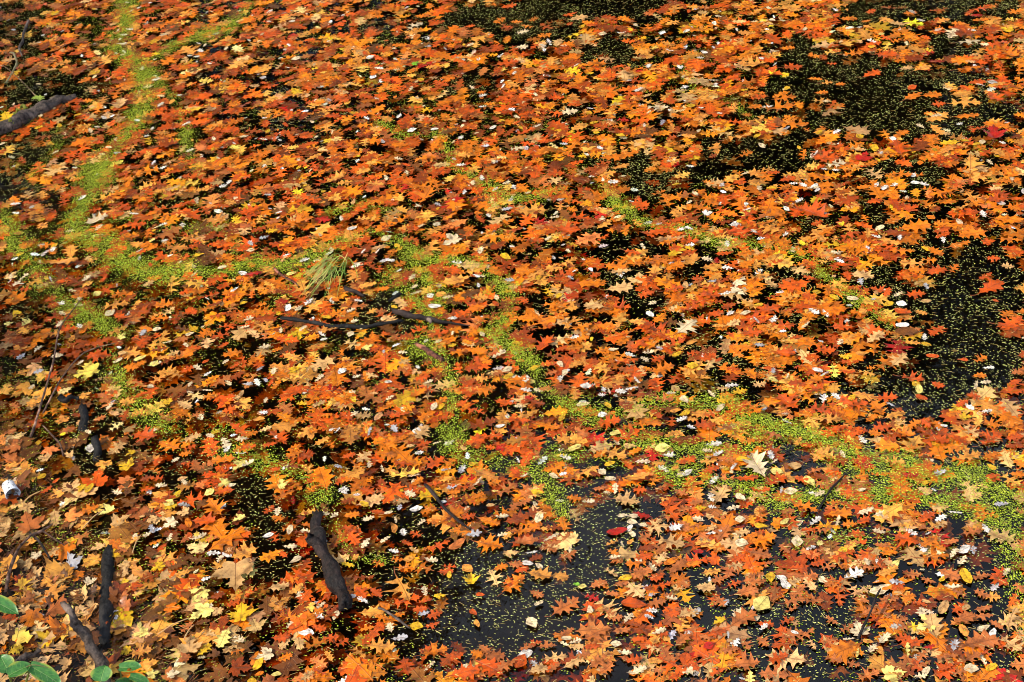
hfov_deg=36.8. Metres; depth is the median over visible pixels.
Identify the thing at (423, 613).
lobed leaf
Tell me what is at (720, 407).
oval leaf
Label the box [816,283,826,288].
maple leaf
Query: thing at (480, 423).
oak leaf
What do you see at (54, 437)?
twig
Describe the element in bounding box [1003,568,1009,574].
lobed leaf
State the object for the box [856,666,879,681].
oak leaf
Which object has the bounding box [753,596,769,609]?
oval leaf
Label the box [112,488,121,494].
lobed leaf
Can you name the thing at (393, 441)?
oak leaf
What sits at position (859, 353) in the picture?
oval leaf
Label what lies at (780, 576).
oval leaf
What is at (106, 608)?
log
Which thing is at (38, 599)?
maple leaf
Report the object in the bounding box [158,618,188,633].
straw
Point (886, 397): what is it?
oak leaf
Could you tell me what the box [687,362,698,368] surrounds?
oval leaf
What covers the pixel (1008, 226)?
oak leaf
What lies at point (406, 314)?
branch
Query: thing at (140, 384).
oak leaf
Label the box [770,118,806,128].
oak leaf
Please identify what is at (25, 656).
stick
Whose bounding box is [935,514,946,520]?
lobed leaf
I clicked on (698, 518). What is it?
lobed leaf
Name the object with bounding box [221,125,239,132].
oak leaf
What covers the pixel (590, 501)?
lobed leaf
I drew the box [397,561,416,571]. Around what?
oak leaf
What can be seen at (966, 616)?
oak leaf
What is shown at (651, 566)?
lobed leaf
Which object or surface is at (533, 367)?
oval leaf
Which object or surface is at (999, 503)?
lobed leaf
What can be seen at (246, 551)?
maple leaf
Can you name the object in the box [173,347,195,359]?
oak leaf
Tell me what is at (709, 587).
oak leaf
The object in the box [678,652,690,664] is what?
oval leaf
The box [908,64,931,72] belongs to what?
oak leaf
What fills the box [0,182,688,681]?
bank
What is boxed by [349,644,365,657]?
oak leaf
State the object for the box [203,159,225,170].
oak leaf
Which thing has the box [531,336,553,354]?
oak leaf
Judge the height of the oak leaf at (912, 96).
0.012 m
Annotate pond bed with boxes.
[0,0,1023,681]
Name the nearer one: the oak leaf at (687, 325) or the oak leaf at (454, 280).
the oak leaf at (687, 325)
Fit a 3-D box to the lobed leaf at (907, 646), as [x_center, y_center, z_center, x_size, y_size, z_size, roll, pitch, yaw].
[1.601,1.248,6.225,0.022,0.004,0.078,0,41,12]
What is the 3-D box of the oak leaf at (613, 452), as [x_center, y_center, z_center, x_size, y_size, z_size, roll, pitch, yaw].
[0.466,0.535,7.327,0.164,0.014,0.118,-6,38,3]
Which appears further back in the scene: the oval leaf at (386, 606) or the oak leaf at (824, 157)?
the oak leaf at (824, 157)
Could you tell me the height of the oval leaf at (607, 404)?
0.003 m
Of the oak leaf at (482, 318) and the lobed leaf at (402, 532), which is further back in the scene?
the oak leaf at (482, 318)
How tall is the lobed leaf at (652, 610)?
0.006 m
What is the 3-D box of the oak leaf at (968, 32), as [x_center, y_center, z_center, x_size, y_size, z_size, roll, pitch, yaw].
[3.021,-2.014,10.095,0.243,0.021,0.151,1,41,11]
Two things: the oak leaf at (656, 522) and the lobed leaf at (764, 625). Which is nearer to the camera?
the lobed leaf at (764, 625)
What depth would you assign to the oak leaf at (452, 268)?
8.68 m
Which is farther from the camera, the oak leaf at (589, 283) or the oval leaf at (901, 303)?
the oak leaf at (589, 283)
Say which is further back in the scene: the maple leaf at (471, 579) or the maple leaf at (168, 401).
the maple leaf at (168, 401)
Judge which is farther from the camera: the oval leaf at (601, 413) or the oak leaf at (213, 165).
the oak leaf at (213, 165)
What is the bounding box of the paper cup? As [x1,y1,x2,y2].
[2,480,20,498]
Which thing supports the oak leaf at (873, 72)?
on the pond water
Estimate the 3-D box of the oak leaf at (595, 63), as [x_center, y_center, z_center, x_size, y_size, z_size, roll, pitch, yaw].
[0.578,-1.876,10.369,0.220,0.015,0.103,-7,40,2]
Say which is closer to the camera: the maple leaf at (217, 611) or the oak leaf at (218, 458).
the maple leaf at (217, 611)
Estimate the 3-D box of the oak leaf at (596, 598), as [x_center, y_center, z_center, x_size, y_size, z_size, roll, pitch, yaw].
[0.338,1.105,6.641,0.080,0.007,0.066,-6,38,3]
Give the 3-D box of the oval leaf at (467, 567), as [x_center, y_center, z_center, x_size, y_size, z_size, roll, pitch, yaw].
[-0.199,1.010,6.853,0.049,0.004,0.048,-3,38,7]
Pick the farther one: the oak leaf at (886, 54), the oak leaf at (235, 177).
the oak leaf at (886, 54)
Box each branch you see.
[305,510,352,612]
[391,308,469,325]
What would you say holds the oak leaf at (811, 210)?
on the oak leaf litter at (356, 428)
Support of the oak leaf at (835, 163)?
on the oak leaf litter at (356, 428)
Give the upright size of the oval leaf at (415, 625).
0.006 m
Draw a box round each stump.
[78,403,88,433]
[91,435,101,466]
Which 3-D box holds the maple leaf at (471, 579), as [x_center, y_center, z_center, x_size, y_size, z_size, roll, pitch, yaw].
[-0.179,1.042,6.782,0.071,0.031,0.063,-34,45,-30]
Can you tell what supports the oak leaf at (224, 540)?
on the pond water
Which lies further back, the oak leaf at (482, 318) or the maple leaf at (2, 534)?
the oak leaf at (482, 318)
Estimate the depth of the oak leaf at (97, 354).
8.40 m
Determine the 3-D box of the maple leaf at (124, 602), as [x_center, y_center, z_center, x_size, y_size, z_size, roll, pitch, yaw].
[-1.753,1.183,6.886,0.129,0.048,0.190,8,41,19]
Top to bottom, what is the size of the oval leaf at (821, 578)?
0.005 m
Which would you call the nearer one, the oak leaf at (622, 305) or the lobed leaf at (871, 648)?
the lobed leaf at (871, 648)
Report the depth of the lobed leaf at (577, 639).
6.46 m
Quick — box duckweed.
[0,0,1023,681]
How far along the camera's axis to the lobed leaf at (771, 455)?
7.20 m
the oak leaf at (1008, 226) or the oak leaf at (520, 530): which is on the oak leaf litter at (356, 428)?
the oak leaf at (520, 530)
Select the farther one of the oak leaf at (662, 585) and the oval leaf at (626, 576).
the oval leaf at (626, 576)
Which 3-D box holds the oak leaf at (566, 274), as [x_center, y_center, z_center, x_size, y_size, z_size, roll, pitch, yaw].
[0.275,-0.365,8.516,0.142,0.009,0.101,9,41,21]
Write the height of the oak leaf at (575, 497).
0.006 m
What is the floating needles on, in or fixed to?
on the pond water
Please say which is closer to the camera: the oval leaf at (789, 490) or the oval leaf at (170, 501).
the oval leaf at (789, 490)
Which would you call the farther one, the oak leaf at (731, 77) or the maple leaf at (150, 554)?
the oak leaf at (731, 77)
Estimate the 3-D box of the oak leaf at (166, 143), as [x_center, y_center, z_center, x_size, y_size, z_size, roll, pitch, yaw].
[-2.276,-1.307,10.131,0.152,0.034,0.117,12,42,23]
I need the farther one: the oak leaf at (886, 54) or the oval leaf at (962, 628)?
the oak leaf at (886, 54)
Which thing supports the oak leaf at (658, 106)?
on the pond water
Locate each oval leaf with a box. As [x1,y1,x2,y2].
[37,473,45,478]
[84,483,93,492]
[93,291,100,295]
[122,233,130,237]
[134,355,145,360]
[163,499,173,505]
[185,518,191,526]
[204,488,213,495]
[252,416,264,420]
[263,532,273,536]
[271,671,280,675]
[287,525,292,534]
[289,555,300,562]
[332,610,339,619]
[338,368,345,373]
[357,332,365,336]
[359,501,368,506]
[380,602,389,609]
[403,555,413,561]
[409,505,422,511]
[410,621,422,629]
[428,304,440,307]
[431,402,437,409]
[436,291,446,296]
[449,538,465,548]
[462,564,472,571]
[469,609,476,614]
[474,619,479,626]
[500,253,510,258]
[502,366,511,371]
[503,373,512,378]
[513,654,526,667]
[518,649,532,657]
[522,560,532,564]
[526,617,536,627]
[529,365,539,369]
[531,489,542,494]
[549,472,557,477]
[558,413,565,420]
[561,636,571,639]
[562,369,567,375]
[568,444,580,450]
[576,401,589,405]
[580,382,590,387]
[587,605,592,612]
[596,606,602,612]
[598,412,606,416]
[598,469,605,474]
[604,402,611,407]
[604,461,614,465]
[604,476,615,479]
[607,527,626,534]
[610,429,620,434]
[611,640,621,646]
[618,574,631,579]
[621,597,646,607]
[624,443,635,448]
[627,519,637,523]
[628,514,638,517]
[629,530,635,536]
[646,311,653,316]
[648,657,662,662]
[655,443,669,451]
[664,557,677,564]
[670,408,681,411]
[672,351,681,355]
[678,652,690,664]
[680,395,687,402]
[682,281,687,287]
[682,469,691,475]
[686,339,696,344]
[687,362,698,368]
[693,549,702,552]
[703,642,713,648]
[716,404,724,410]
[735,493,745,500]
[735,515,745,521]
[735,538,748,546]
[736,456,750,460]
[740,310,750,314]
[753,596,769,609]
[754,523,767,527]
[765,572,774,581]
[769,377,777,381]
[770,467,783,473]
[775,575,786,578]
[780,518,788,523]
[780,578,790,588]
[784,487,797,493]
[791,535,802,545]
[803,475,814,485]
[812,367,822,371]
[818,576,827,582]
[829,294,838,299]
[847,296,858,299]
[855,351,868,355]
[859,308,866,313]
[862,639,873,642]
[869,584,890,593]
[870,144,878,150]
[876,646,883,654]
[884,301,893,305]
[888,560,899,568]
[894,308,911,313]
[895,322,908,326]
[895,327,918,334]
[896,300,906,305]
[908,84,916,88]
[912,381,920,385]
[915,384,922,392]
[915,394,927,399]
[921,342,931,345]
[922,666,929,673]
[926,215,934,218]
[926,354,938,357]
[938,600,948,613]
[959,545,970,552]
[959,568,972,582]
[959,624,968,635]
[964,663,978,672]
[977,625,989,630]
[985,473,998,477]
[986,663,996,670]
[987,464,995,469]
[989,628,996,635]
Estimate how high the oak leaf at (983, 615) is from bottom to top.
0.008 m
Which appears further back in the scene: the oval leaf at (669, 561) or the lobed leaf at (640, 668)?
the oval leaf at (669, 561)
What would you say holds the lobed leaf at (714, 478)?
on the oak leaf litter at (356, 428)
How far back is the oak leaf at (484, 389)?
7.81 m
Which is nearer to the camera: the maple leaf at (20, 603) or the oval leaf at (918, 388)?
the maple leaf at (20, 603)
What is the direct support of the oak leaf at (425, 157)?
on the oak leaf litter at (356, 428)
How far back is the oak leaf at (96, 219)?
9.50 m
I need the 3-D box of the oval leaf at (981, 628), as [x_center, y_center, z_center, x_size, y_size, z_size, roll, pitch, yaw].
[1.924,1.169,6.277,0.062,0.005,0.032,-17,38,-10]
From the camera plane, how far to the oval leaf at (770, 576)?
6.62 m
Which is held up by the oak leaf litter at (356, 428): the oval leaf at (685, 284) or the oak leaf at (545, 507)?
the oak leaf at (545, 507)
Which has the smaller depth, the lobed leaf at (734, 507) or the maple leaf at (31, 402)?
the lobed leaf at (734, 507)
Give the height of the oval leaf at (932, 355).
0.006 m
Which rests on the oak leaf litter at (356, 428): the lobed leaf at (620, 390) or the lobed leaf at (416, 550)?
the lobed leaf at (620, 390)
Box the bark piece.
[57,394,78,403]
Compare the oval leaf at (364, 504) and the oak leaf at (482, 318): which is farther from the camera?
the oak leaf at (482, 318)
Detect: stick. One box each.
[15,648,41,661]
[60,601,110,681]
[343,285,364,296]
[414,342,444,361]
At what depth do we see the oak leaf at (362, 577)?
6.87 m
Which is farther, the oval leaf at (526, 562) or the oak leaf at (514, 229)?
the oak leaf at (514, 229)
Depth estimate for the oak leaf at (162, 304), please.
8.72 m
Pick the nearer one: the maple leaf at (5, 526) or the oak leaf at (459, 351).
the maple leaf at (5, 526)
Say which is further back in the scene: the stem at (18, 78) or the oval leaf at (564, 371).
the stem at (18, 78)
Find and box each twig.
[4,524,63,591]
[5,52,17,82]
[18,19,29,56]
[29,298,80,437]
[29,532,50,559]
[42,343,114,412]
[42,425,63,456]
[273,267,297,285]
[280,316,403,329]
[377,606,410,628]
[388,293,401,301]
[424,483,471,529]
[818,468,848,508]
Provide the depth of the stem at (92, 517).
7.33 m
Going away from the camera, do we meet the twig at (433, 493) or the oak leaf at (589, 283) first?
the twig at (433, 493)
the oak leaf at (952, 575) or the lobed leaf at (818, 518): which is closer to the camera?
the oak leaf at (952, 575)
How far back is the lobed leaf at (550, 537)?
6.95 m
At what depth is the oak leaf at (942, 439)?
7.17 m
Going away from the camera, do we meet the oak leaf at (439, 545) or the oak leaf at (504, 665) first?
the oak leaf at (504, 665)
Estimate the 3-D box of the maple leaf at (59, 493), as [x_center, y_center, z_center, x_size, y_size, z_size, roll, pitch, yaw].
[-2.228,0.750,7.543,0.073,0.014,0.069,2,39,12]
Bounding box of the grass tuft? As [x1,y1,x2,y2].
[301,251,357,306]
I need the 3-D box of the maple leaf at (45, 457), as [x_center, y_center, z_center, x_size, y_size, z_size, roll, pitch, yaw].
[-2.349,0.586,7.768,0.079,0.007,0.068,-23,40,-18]
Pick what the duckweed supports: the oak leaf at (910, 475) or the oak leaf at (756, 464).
the oak leaf at (756, 464)
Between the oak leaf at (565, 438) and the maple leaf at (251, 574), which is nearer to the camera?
the maple leaf at (251, 574)
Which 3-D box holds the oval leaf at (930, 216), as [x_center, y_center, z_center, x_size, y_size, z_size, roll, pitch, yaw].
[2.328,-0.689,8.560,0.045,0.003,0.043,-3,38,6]
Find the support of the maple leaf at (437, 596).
on the pond water
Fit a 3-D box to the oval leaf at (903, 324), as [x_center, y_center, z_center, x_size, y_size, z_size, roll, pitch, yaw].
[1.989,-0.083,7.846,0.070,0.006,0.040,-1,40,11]
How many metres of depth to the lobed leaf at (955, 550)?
6.61 m
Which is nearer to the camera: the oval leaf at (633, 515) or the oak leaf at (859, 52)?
the oval leaf at (633, 515)
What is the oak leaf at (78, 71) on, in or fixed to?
on the pond water
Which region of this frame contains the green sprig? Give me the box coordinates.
[31,95,44,100]
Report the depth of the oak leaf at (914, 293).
8.04 m
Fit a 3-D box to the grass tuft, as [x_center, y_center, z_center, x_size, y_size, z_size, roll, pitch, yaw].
[-1.046,-0.351,8.723,0.329,0.026,0.534,13,43,25]
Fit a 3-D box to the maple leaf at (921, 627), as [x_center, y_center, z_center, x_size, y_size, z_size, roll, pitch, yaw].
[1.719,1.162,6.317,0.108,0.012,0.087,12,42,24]
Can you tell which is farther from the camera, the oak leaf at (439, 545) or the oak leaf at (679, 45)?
the oak leaf at (679, 45)
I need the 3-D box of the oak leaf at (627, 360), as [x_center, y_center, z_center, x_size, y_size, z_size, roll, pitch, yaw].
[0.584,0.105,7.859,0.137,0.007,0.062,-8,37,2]
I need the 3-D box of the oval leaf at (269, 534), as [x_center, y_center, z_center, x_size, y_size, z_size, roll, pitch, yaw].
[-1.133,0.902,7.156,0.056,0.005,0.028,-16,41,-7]
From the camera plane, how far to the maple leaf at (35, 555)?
7.23 m
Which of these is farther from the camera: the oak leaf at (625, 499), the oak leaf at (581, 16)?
the oak leaf at (581, 16)
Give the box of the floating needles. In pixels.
[0,0,1023,681]
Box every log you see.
[0,94,76,135]
[97,544,114,649]
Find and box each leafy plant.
[0,595,18,614]
[0,654,60,681]
[90,660,148,681]
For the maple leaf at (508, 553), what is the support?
on the pond water
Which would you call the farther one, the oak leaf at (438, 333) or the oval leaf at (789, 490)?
the oak leaf at (438, 333)
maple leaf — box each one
[0,520,10,530]
[0,528,9,536]
[1,452,17,462]
[3,439,21,452]
[3,459,20,467]
[14,574,22,585]
[14,593,24,605]
[15,511,44,537]
[16,502,35,513]
[17,604,29,613]
[21,317,33,325]
[21,397,40,406]
[23,590,52,613]
[25,538,35,545]
[31,551,41,558]
[31,565,42,576]
[35,630,61,648]
[38,453,51,461]
[40,577,52,586]
[42,519,49,526]
[47,653,64,663]
[48,547,58,555]
[50,488,63,498]
[58,654,72,671]
[61,478,81,491]
[64,450,73,460]
[66,534,77,545]
[66,551,82,578]
[68,583,88,608]
[73,566,84,582]
[74,519,88,529]
[75,604,89,615]
[76,484,86,492]
[80,576,96,586]
[81,553,100,566]
[84,596,99,610]
[88,541,112,550]
[97,389,112,402]
[99,503,121,514]
[111,626,131,641]
[113,589,130,616]
[116,560,129,566]
[117,333,125,339]
[117,457,133,470]
[117,566,128,576]
[118,589,128,600]
[120,645,137,654]
[121,496,137,507]
[126,450,138,455]
[128,582,143,590]
[132,626,148,637]
[136,517,151,529]
[141,657,158,671]
[144,551,161,556]
[144,634,159,644]
[146,515,160,523]
[146,669,159,678]
[149,360,158,365]
[150,561,167,570]
[156,630,168,641]
[160,668,180,677]
[161,398,173,404]
[163,516,177,526]
[175,506,188,515]
[176,634,202,652]
[177,652,190,662]
[188,602,213,619]
[189,581,209,602]
[196,499,208,509]
[206,647,219,657]
[210,548,253,591]
[212,603,225,615]
[218,476,233,486]
[225,602,258,630]
[232,456,250,470]
[232,514,245,521]
[241,565,263,577]
[254,647,273,659]
[278,478,289,488]
[285,366,300,372]
[362,343,374,349]
[434,593,445,598]
[442,233,466,244]
[461,572,479,583]
[493,444,504,451]
[503,549,517,557]
[690,505,705,510]
[702,210,711,215]
[714,616,730,623]
[730,276,746,288]
[730,281,744,294]
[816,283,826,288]
[850,621,869,640]
[855,151,872,160]
[871,665,906,681]
[903,203,919,211]
[916,614,945,631]
[954,412,971,419]
[981,237,995,244]
[982,124,1008,144]
[1000,25,1014,33]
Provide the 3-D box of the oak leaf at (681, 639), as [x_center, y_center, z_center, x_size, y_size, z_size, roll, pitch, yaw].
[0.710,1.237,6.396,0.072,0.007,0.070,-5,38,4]
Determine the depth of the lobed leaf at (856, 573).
6.58 m
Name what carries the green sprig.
on the pond water
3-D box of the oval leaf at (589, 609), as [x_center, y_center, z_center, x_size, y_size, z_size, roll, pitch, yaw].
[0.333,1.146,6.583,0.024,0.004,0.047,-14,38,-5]
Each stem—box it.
[0,65,35,95]
[83,509,104,527]
[856,588,880,641]
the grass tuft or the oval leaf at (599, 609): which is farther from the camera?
the grass tuft
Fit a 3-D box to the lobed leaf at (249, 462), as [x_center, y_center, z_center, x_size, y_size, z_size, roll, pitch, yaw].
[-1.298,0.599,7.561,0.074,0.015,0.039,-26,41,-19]
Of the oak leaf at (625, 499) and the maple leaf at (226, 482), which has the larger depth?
the maple leaf at (226, 482)
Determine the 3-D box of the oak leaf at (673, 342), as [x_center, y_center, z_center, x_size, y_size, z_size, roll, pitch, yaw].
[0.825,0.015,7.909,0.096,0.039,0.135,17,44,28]
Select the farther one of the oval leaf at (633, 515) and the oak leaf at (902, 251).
the oak leaf at (902, 251)
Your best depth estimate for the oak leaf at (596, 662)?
6.36 m
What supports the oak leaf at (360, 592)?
on the oak leaf litter at (356, 428)
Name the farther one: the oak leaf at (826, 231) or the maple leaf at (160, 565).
the oak leaf at (826, 231)
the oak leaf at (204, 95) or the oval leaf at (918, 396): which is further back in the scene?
the oak leaf at (204, 95)
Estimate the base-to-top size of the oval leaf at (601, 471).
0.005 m
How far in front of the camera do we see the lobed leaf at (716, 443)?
7.31 m
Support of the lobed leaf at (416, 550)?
on the pond water
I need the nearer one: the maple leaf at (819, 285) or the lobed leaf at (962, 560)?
the lobed leaf at (962, 560)
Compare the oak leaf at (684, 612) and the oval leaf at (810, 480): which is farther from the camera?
the oval leaf at (810, 480)
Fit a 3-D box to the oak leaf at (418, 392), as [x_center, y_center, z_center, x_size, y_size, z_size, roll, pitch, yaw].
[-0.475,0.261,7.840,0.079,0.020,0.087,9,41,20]
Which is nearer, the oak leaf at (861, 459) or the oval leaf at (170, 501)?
the oak leaf at (861, 459)
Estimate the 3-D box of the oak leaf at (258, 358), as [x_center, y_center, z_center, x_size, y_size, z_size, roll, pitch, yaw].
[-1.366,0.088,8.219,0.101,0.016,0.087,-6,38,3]
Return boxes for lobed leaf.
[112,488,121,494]
[139,329,147,335]
[148,524,155,532]
[155,482,166,487]
[193,364,201,369]
[198,532,206,537]
[207,550,219,555]
[221,437,231,447]
[232,635,243,642]
[235,436,248,441]
[242,459,253,465]
[257,343,270,348]
[269,367,276,373]
[273,507,280,515]
[284,543,296,548]
[338,488,346,493]
[357,596,367,602]
[361,537,370,547]
[363,515,373,520]
[385,622,394,632]
[390,424,397,431]
[391,633,407,640]
[399,528,406,535]
[404,489,415,496]
[409,547,418,552]
[418,610,429,615]
[420,586,427,595]
[424,556,437,561]
[458,464,466,472]
[466,529,481,536]
[477,246,483,253]
[492,348,505,357]
[494,513,507,517]
[543,533,558,540]
[569,637,581,642]
[582,498,594,502]
[612,483,617,494]
[615,387,626,393]
[617,649,631,654]
[624,613,633,622]
[627,665,646,673]
[646,607,656,612]
[649,561,656,570]
[651,627,665,633]
[663,451,674,456]
[665,595,676,599]
[669,523,682,530]
[676,416,685,421]
[692,515,703,521]
[701,256,711,260]
[706,441,721,445]
[710,475,718,483]
[725,383,737,387]
[726,505,740,510]
[730,637,739,645]
[732,607,740,616]
[745,670,755,681]
[758,623,767,629]
[767,450,774,459]
[809,308,818,313]
[810,516,820,524]
[815,490,824,495]
[819,394,827,402]
[831,392,839,398]
[845,566,863,577]
[868,643,877,651]
[872,527,885,533]
[878,632,890,642]
[889,579,904,584]
[905,642,909,656]
[914,672,926,677]
[915,607,927,615]
[933,469,945,475]
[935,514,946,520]
[944,583,959,587]
[949,639,959,650]
[950,548,958,557]
[957,555,966,563]
[965,403,973,409]
[970,546,976,553]
[980,654,986,664]
[982,523,990,532]
[994,502,1009,505]
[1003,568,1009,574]
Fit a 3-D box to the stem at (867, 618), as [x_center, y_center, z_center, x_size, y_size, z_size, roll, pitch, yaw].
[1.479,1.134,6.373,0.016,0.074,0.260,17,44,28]
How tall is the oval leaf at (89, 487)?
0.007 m
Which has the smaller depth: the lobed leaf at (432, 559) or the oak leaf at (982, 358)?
the lobed leaf at (432, 559)
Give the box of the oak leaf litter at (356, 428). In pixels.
[0,0,1023,681]
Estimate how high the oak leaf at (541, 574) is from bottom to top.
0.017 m
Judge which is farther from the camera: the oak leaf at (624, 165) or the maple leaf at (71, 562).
the oak leaf at (624, 165)
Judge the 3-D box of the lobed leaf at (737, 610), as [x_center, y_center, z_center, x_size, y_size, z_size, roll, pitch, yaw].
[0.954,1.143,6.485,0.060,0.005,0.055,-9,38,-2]
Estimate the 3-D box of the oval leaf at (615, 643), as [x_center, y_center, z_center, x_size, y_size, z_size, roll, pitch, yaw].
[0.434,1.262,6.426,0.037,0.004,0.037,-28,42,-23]
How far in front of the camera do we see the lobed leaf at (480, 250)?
8.78 m
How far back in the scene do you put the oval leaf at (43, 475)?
7.67 m
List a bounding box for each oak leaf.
[36,616,48,627]
[37,257,77,264]
[65,274,85,286]
[71,65,87,78]
[79,212,106,226]
[85,349,111,362]
[104,299,129,310]
[109,95,127,107]
[123,642,151,658]
[127,425,156,442]
[131,381,146,386]
[144,612,170,623]
[152,136,177,146]
[154,298,173,307]
[170,70,200,79]
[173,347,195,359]
[187,92,212,101]
[192,511,215,525]
[196,526,245,553]
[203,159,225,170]
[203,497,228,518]
[210,453,236,464]
[213,624,231,647]
[214,487,233,493]
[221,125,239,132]
[222,348,240,357]
[230,172,250,180]
[231,101,250,109]
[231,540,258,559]
[237,271,261,276]
[248,351,263,361]
[254,320,273,335]
[263,581,288,591]
[272,486,294,500]
[274,608,296,620]
[282,209,313,223]
[282,218,302,228]
[290,385,309,394]
[291,607,323,629]
[295,510,308,523]
[305,385,323,405]
[307,325,335,332]
[325,170,343,182]
[345,575,373,581]
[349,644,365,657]
[354,451,371,464]
[354,586,368,598]
[358,281,375,288]
[360,636,395,653]
[375,428,389,440]
[375,446,396,461]
[378,5,408,11]
[380,436,398,450]
[382,566,412,601]
[388,411,408,416]
[392,460,412,467]
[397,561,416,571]
[398,224,419,233]
[406,155,437,163]
[407,22,422,29]
[410,186,435,203]
[410,386,426,396]
[413,641,448,657]
[414,425,429,438]
[417,409,435,422]
[420,645,431,660]
[421,239,442,260]
[421,455,444,470]
[426,540,449,553]
[429,328,448,338]
[432,274,470,284]
[436,95,465,102]
[437,212,456,221]
[441,265,459,274]
[441,458,455,472]
[441,660,480,680]
[448,347,468,356]
[451,484,468,489]
[461,345,488,355]
[461,416,496,431]
[469,533,503,552]
[470,383,496,396]
[473,314,488,324]
[474,515,499,525]
[475,427,503,440]
[487,265,500,274]
[492,58,518,66]
[492,658,515,671]
[495,480,517,496]
[497,573,524,596]
[498,218,513,225]
[499,227,522,233]
[502,417,530,424]
[504,509,528,524]
[506,533,539,544]
[507,525,530,535]
[513,313,534,323]
[516,124,534,133]
[519,235,543,243]
[521,566,551,579]
[522,398,544,407]
[528,312,569,326]
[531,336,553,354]
[534,419,559,430]
[535,499,551,511]
[541,540,558,551]
[542,301,563,308]
[544,315,568,325]
[545,596,578,616]
[548,270,575,279]
[549,220,578,234]
[549,300,567,311]
[553,234,569,241]
[554,432,579,444]
[557,257,576,266]
[558,655,584,670]
[563,14,587,19]
[564,323,591,331]
[564,466,598,478]
[567,494,586,502]
[576,279,606,287]
[576,628,609,641]
[583,299,607,309]
[584,59,614,65]
[584,592,598,601]
[589,652,612,667]
[592,446,626,459]
[597,414,620,429]
[598,659,616,673]
[599,280,632,292]
[605,299,630,309]
[606,490,639,505]
[611,268,631,274]
[611,425,639,441]
[612,163,629,168]
[615,70,632,82]
[615,358,638,364]
[616,472,650,481]
[620,248,640,255]
[629,335,650,349]
[636,551,653,560]
[638,338,658,348]
[638,523,669,536]
[639,104,668,110]
[640,226,668,234]
[641,518,661,529]
[645,580,671,590]
[647,258,675,266]
[648,392,674,402]
[648,533,684,548]
[650,360,674,376]
[656,282,683,291]
[657,512,684,522]
[659,336,684,350]
[660,238,676,245]
[663,285,675,295]
[671,42,687,49]
[673,319,697,335]
[675,632,690,645]
[677,605,698,616]
[678,234,698,244]
[680,301,698,311]
[694,418,716,430]
[694,579,714,591]
[697,458,718,465]
[699,287,721,297]
[709,484,730,507]
[712,395,729,403]
[712,524,732,544]
[719,132,750,140]
[720,42,744,45]
[720,73,740,81]
[727,650,759,669]
[729,387,746,393]
[729,583,758,596]
[730,607,757,626]
[734,55,766,67]
[734,474,758,480]
[738,5,756,9]
[738,209,757,218]
[740,326,763,336]
[741,368,757,379]
[742,450,768,481]
[743,548,771,561]
[743,572,765,585]
[744,401,764,412]
[748,270,769,279]
[749,486,769,491]
[749,530,776,548]
[751,219,773,226]
[752,303,780,313]
[758,430,781,439]
[758,471,786,484]
[761,97,794,112]
[764,319,795,329]
[764,345,786,355]
[766,208,784,216]
[766,347,795,356]
[767,650,788,665]
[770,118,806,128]
[773,92,795,100]
[773,626,803,644]
[774,392,800,407]
[776,593,805,607]
[778,63,801,69]
[789,498,818,512]
[790,197,827,216]
[790,563,807,573]
[797,3,826,8]
[801,170,829,180]
[802,382,823,394]
[805,593,823,605]
[810,412,841,423]
[811,150,839,162]
[811,445,835,457]
[816,343,835,353]
[818,227,835,234]
[822,425,845,432]
[824,549,855,562]
[826,159,845,167]
[826,319,852,330]
[826,505,851,517]
[829,314,850,319]
[833,231,859,240]
[836,48,863,55]
[844,269,873,278]
[845,398,867,409]
[850,454,870,463]
[853,368,875,376]
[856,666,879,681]
[860,69,880,77]
[863,168,883,178]
[867,330,884,342]
[867,396,887,414]
[870,391,897,401]
[870,604,891,617]
[872,49,898,58]
[877,565,898,576]
[882,247,916,256]
[882,410,905,419]
[884,455,905,464]
[885,168,912,177]
[886,531,918,546]
[887,139,913,157]
[887,352,907,367]
[891,636,923,647]
[892,425,914,435]
[893,371,924,381]
[894,521,914,529]
[899,219,931,232]
[900,92,921,101]
[900,289,926,298]
[900,472,917,476]
[907,265,928,273]
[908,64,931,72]
[910,552,948,563]
[918,535,938,547]
[921,264,946,274]
[921,613,944,644]
[923,244,943,255]
[924,433,949,444]
[928,190,954,197]
[934,653,959,663]
[938,568,960,581]
[943,240,969,248]
[944,25,960,38]
[947,96,980,108]
[948,66,979,71]
[949,203,967,211]
[952,610,975,622]
[952,647,981,663]
[953,629,999,650]
[954,27,991,37]
[954,113,979,118]
[955,39,979,44]
[958,449,981,460]
[959,526,981,536]
[960,421,979,437]
[965,154,984,173]
[968,165,987,171]
[970,278,1004,295]
[971,353,987,363]
[972,4,989,11]
[973,428,1002,446]
[975,613,993,620]
[982,192,1007,201]
[985,40,1008,47]
[986,214,1020,223]
[988,92,1005,102]
[988,322,1020,331]
[996,41,1014,49]
[997,236,1021,243]
[998,150,1020,161]
[998,223,1020,229]
[999,45,1019,55]
[999,635,1023,651]
[1000,386,1022,394]
[1005,607,1023,633]
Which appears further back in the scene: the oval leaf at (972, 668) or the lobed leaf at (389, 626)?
the lobed leaf at (389, 626)
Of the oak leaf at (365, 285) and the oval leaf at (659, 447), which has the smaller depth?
the oval leaf at (659, 447)
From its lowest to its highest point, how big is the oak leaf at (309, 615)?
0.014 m
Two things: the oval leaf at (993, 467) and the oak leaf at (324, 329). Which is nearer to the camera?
the oval leaf at (993, 467)
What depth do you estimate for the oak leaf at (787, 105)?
9.66 m

